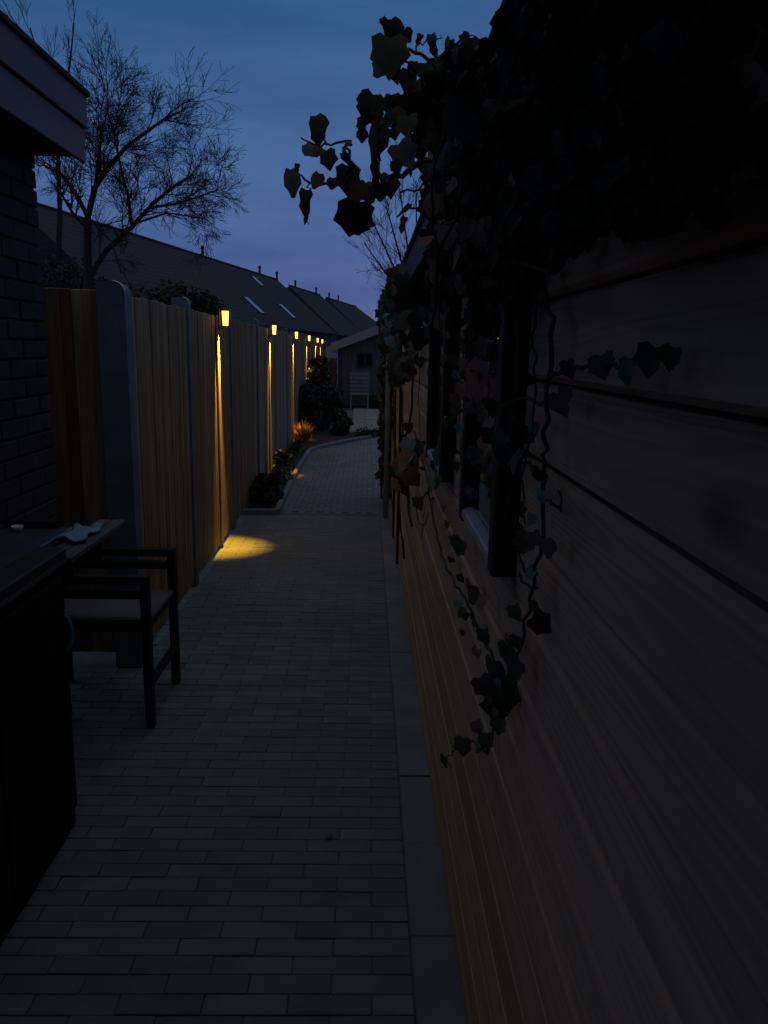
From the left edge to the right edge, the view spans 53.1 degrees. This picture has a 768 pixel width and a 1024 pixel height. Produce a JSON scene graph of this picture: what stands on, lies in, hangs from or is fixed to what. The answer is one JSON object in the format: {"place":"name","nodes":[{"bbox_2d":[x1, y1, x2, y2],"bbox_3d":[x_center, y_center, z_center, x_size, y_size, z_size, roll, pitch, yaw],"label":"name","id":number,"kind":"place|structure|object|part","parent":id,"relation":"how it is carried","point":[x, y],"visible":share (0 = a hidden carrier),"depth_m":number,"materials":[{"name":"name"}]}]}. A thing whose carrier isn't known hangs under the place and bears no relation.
{"place":"outdoors","nodes":[
{"label":"outdoors","id":0,"kind":"place"},
{"bbox_2d":[0,10,90,715],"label":"brick house","id":1,"kind":"structure","parent":0,"point":[44,94],"depth_m":2.69,"materials":[{"name":"brick"}]},
{"bbox_2d":[59,523,101,541],"bbox_3d":[-1.047,0.069,2.630,0.116,0.022,0.220,1,12,-1],"label":"cloth","id":2,"kind":"object","parent":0,"point":[78,533],"visible":0.94,"depth_m":2.62,"materials":[{"name":"fabric"}]},
{"bbox_2d":[0,436,465,1023],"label":"brick path","id":3,"kind":"structure","parent":0,"point":[202,868],"depth_m":2.62,"materials":[{"name":"grey brick"}]},
{"bbox_2d":[0,518,124,944],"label":"outdoor kitchen cabinet","id":4,"kind":"object","parent":3,"relation":"on","point":[38,790],"visible":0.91,"depth_m":2.19,"materials":[{"name":"metal"}]},
{"bbox_3d":[-0.986,0.721,1.752,0.014,0.780,0.450,1,12,-1],"label":"door","id":5,"kind":"part","parent":4,"relation":"part of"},
{"bbox_2d":[11,525,22,531],"bbox_3d":[-1.234,0.055,2.583,0.039,0.017,0.038,1,12,-1],"label":"bowl","id":6,"kind":"object","parent":4,"relation":"on","point":[16,528],"visible":1,"depth_m":2.57,"materials":[{"name":"white ceramic"}]},
{"bbox_3d":[-0.996,0.623,2.212,0.014,0.780,0.450,1,12,-1],"label":"door","id":7,"kind":"part","parent":4,"relation":"part of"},
{"bbox_2d":[64,614,73,651],"bbox_3d":[-1.016,0.354,2.423,0.069,0.205,0.029,-5,13,-27],"label":"cord loop","id":8,"kind":"object","parent":4,"relation":"hanging from","point":[69,621],"visible":0.34,"depth_m":2.45,"materials":[{"name":"blue plastic"}]},
{"bbox_2d":[62,547,180,727],"bbox_3d":[-1.219,0.452,3.327,0.538,0.805,0.470,1,12,-1],"label":"garden armchair","id":9,"kind":"object","parent":3,"relation":"on","point":[143,607],"visible":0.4,"depth_m":3.19,"materials":[{"name":"black wood"}]},
{"bbox_2d":[95,280,321,667],"bbox_3d":[-1.598,-2.300,13.798,0.135,1.849,20.880,1,12,-2],"label":"board fence","id":10,"kind":"object","parent":3,"relation":"on","point":[201,414],"visible":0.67,"depth_m":4.69,"materials":[{"name":"brown wood"}]},
{"bbox_2d":[41,287,114,651],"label":"wooden gate","id":11,"kind":"structure","parent":10,"relation":"attached to","point":[72,342],"depth_m":3.60,"materials":[{"name":"brown wood"}]},
{"bbox_2d":[218,307,229,329],"bbox_3d":[-1.196,-1.444,5.733,0.080,0.163,0.060,1,12,-2],"label":"wall lantern","id":12,"kind":"object","parent":10,"relation":"attached to","point":[225,312],"depth_m":5.71,"materials":[{"name":"yellow glass"}]},
{"bbox_2d":[270,323,276,336],"bbox_3d":[-1.326,-2.178,9.194,0.080,0.163,0.060,1,12,-2],"label":"wall lantern","id":13,"kind":"object","parent":10,"relation":"attached to","point":[273,325],"depth_m":9.17,"materials":[{"name":"yellow glass"}]},
{"bbox_2d":[293,330,297,339],"bbox_3d":[-1.456,-2.914,12.665,0.080,0.163,0.060,1,12,-2],"label":"wall lantern","id":14,"kind":"object","parent":10,"relation":"attached to","point":[296,334],"depth_m":12.64,"materials":[{"name":"yellow glass"}]},
{"bbox_2d":[392,390,395,538],"bbox_3d":[0.087,-0.607,6.304,0.033,1.700,0.038,1,12,-1],"label":"plant stake","id":15,"kind":"object","parent":3,"relation":"on","point":[393,513],"visible":0.44,"depth_m":6.36,"materials":[{"name":"brown wood"}]},
{"bbox_2d":[396,338,401,563],"bbox_3d":[0.111,-0.457,5.478,0.025,1.751,0.119,2,12,5],"label":"plant stake","id":16,"kind":"object","parent":3,"relation":"on","point":[397,527],"visible":0.47,"depth_m":5.58,"materials":[{"name":"brown wood"}]},
{"bbox_2d":[383,0,767,1023],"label":"log cabin","id":17,"kind":"object","parent":3,"relation":"on","point":[601,808],"visible":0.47,"depth_m":0.78,"materials":[{"name":"brown wood"}]},
{"bbox_2d":[374,279,391,498],"bbox_3d":[0.063,-1.199,7.684,0.348,2.290,1.627,1,12,-1],"label":"ivy","id":18,"kind":"object","parent":17,"relation":"attached to","point":[380,372],"visible":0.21,"depth_m":7.96,"materials":[{"name":"green plant"}]},
{"bbox_2d":[378,261,432,558],"bbox_3d":[0.051,-0.586,5.186,0.202,1.743,5.082,1,12,-1],"label":"climbing vine","id":19,"kind":"object","parent":17,"relation":"attached to","point":[411,316],"visible":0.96,"depth_m":3.33,"materials":[{"name":"green plant"}]},
{"bbox_2d":[425,296,465,481],"bbox_3d":[0.207,-0.418,2.446,0.092,0.560,0.570,1,12,-1],"label":"window","id":20,"kind":"structure","parent":17,"relation":"in","point":[446,442],"depth_m":2.21,"materials":[{"name":"black glass"}]},
{"bbox_2d":[458,240,545,576],"bbox_3d":[0.227,-0.212,1.473,0.092,0.560,0.480,1,12,-1],"label":"window","id":21,"kind":"structure","parent":17,"relation":"in","point":[484,515],"depth_m":1.27,"materials":[{"name":"black glass"}]},
{"bbox_2d":[284,0,767,407],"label":"ivy","id":22,"kind":"object","parent":17,"relation":"attached to","point":[633,132],"visible":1,"depth_m":0.55,"materials":[{"name":"green plant"}]},
{"bbox_2d":[412,231,682,767],"bbox_3d":[0.164,-0.031,2.158,0.089,1.308,3.108,1,12,-1],"label":"climbing vine","id":23,"kind":"object","parent":17,"relation":"attached to","point":[495,687],"visible":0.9,"depth_m":1.21,"materials":[{"name":"green plant"}]},
{"bbox_2d":[0,0,501,320],"label":"sky","id":24,"kind":"structure","parent":0,"point":[293,61],"materials":[{"name":"blue"}]},
{"bbox_2d":[344,406,377,407],"bbox_3d":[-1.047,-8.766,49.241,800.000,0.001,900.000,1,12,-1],"label":"ground","id":25,"kind":"structure","parent":0,"point":[356,407],"depth_m":21.87,"materials":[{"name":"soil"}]},
{"bbox_2d":[0,0,101,287],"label":"bare tree","id":26,"kind":"object","parent":25,"relation":"on","point":[58,245],"visible":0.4,"depth_m":9.59,"materials":[{"name":"brown plant"}]},
{"bbox_2d":[40,252,137,296],"bbox_3d":[-4.053,-1.969,9.818,2.539,2.750,1.804,4,12,12],"label":"evergreen bush","id":27,"kind":"object","parent":25,"relation":"on","point":[59,282],"visible":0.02,"depth_m":9.03,"materials":[{"name":"green plant"}]},
{"bbox_2d":[83,276,172,301],"bbox_3d":[-2.902,-1.746,9.738,2.201,2.395,1.728,1,12,-1],"label":"evergreen bush","id":28,"kind":"object","parent":25,"relation":"on","point":[141,290],"depth_m":9.02,"materials":[{"name":"green plant"}]},
{"bbox_2d":[35,202,243,321],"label":"terraced house","id":29,"kind":"structure","parent":25,"relation":"on","point":[158,259],"depth_m":42.59,"materials":[{"name":"tile"}]},
{"bbox_2d":[33,10,252,299],"bbox_3d":[-2.688,-2.666,8.365,2.784,4.767,1.905,-4,13,-22],"label":"bare tree","id":30,"kind":"object","parent":25,"relation":"on","point":[98,178],"visible":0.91,"depth_m":8.12,"materials":[{"name":"brown plant"}]},
{"bbox_2d":[144,278,225,315],"bbox_3d":[-2.509,-1.625,9.394,1.362,2.316,1.444,-9,16,-39],"label":"evergreen bush","id":31,"kind":"object","parent":25,"relation":"on","point":[200,303],"visible":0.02,"depth_m":8.95,"materials":[{"name":"green plant"}]},
{"bbox_2d":[160,241,266,326],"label":"terraced house","id":32,"kind":"structure","parent":25,"relation":"on","point":[209,279],"depth_m":56.00,"materials":[{"name":"tile"}]},
{"bbox_2d":[193,245,291,330],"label":"terraced house","id":33,"kind":"structure","parent":25,"relation":"on","point":[240,290],"depth_m":61.56,"materials":[{"name":"tile"}]},
{"bbox_2d":[220,261,308,336],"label":"terraced house","id":34,"kind":"structure","parent":25,"relation":"on","point":[280,311],"depth_m":67.06,"materials":[{"name":"tile"}]},
{"bbox_2d":[242,265,323,337],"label":"terraced house","id":35,"kind":"structure","parent":25,"relation":"on","point":[274,293],"depth_m":72.68,"materials":[{"name":"tile"}]},
{"bbox_2d":[262,271,337,355],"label":"terraced house","id":36,"kind":"structure","parent":25,"relation":"on","point":[326,336],"depth_m":78.29,"materials":[{"name":"tile"}]},
{"bbox_2d":[241,407,377,514],"bbox_3d":[-0.014,-1.616,15.308,3.758,0.164,16.384,1,12,-1],"label":"planting bed","id":37,"kind":"object","parent":25,"relation":"on","point":[319,439],"visible":0.34,"depth_m":11.01,"materials":[{"name":"soil"}]},
{"bbox_2d":[249,471,283,504],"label":"shrub","id":38,"kind":"object","parent":37,"relation":"on","point":[260,489],"visible":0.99,"depth_m":7.73,"materials":[{"name":"green plant"}]},
{"bbox_2d":[270,449,293,483],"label":"shrub","id":39,"kind":"object","parent":37,"relation":"on","point":[280,458],"visible":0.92,"depth_m":9.11,"materials":[{"name":"green plant"}]},
{"bbox_2d":[287,437,308,465],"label":"ground cover","id":40,"kind":"object","parent":37,"relation":"on","point":[292,449],"visible":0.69,"depth_m":11.72,"materials":[{"name":"green plant"}]},
{"bbox_2d":[294,421,316,442],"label":"grass tuft","id":41,"kind":"object","parent":37,"relation":"on","point":[303,431],"visible":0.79,"depth_m":12.81,"materials":[{"name":"orange plant"}]},
{"bbox_2d":[305,354,332,399],"bbox_3d":[-1.495,-2.718,16.804,0.898,1.438,1.744,1,12,-1],"label":"shrub","id":42,"kind":"object","parent":37,"relation":"on","point":[318,373],"visible":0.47,"depth_m":16.63,"materials":[{"name":"green plant"}]},
{"bbox_2d":[299,381,344,430],"bbox_3d":[-1.240,-2.030,14.720,1.003,0.976,1.670,1,12,-1],"label":"shrub","id":43,"kind":"object","parent":37,"relation":"on","point":[316,408],"visible":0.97,"depth_m":14.34,"materials":[{"name":"green plant"}]},
{"bbox_2d":[326,346,337,388],"bbox_3d":[-1.425,-3.679,20.901,0.327,1.620,0.110,1,12,-1],"label":"garden door","id":44,"kind":"structure","parent":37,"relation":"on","point":[332,356],"depth_m":20.81,"materials":[{"name":"red wood"}]},
{"bbox_2d":[328,408,354,434],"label":"shrub","id":45,"kind":"object","parent":37,"relation":"on","point":[342,422],"visible":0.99,"depth_m":13.91,"materials":[{"name":"green plant"}]},
{"bbox_2d":[353,425,379,436],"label":"ground cover","id":46,"kind":"object","parent":37,"relation":"on","point":[367,432],"visible":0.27,"depth_m":13.88,"materials":[{"name":"green plant"}]},
{"bbox_2d":[287,280,360,341],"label":"terraced house","id":47,"kind":"structure","parent":25,"relation":"on","point":[328,314],"depth_m":91.89,"materials":[{"name":"tile"}]},
{"bbox_2d":[325,292,376,331],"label":"terraced house","id":48,"kind":"structure","parent":25,"relation":"on","point":[358,318],"depth_m":114.26,"materials":[{"name":"tile"}]},
{"bbox_2d":[339,135,426,291],"bbox_3d":[1.328,-9.161,28.961,6.250,9.129,3.468,1,12,-1],"label":"bare tree","id":49,"kind":"object","parent":25,"relation":"on","point":[388,212],"visible":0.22,"depth_m":28.38,"materials":[{"name":"brown plant"}]},
{"bbox_2d":[345,407,379,431],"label":"terrace","id":50,"kind":"structure","parent":0,"point":[364,417],"depth_m":17.95,"materials":[{"name":"concrete"}]},
{"bbox_2d":[331,326,382,406],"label":"garden shed","id":51,"kind":"structure","parent":50,"relation":"on","point":[359,352],"depth_m":21.08,"materials":[{"name":"wood"}]},
{"bbox_2d":[357,353,372,366],"bbox_3d":[-0.521,-4.165,21.068,0.439,0.383,0.036,1,12,-1],"label":"window","id":52,"kind":"structure","parent":51,"relation":"in","point":[363,359],"depth_m":21.05,"materials":[{"name":"black glass"}]},
{"bbox_2d":[350,372,368,408],"bbox_3d":[-0.657,-3.264,20.654,0.512,0.940,0.542,1,12,-1],"label":"garden chair","id":53,"kind":"object","parent":50,"relation":"on","point":[353,381],"visible":0.99,"depth_m":20.78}
]}

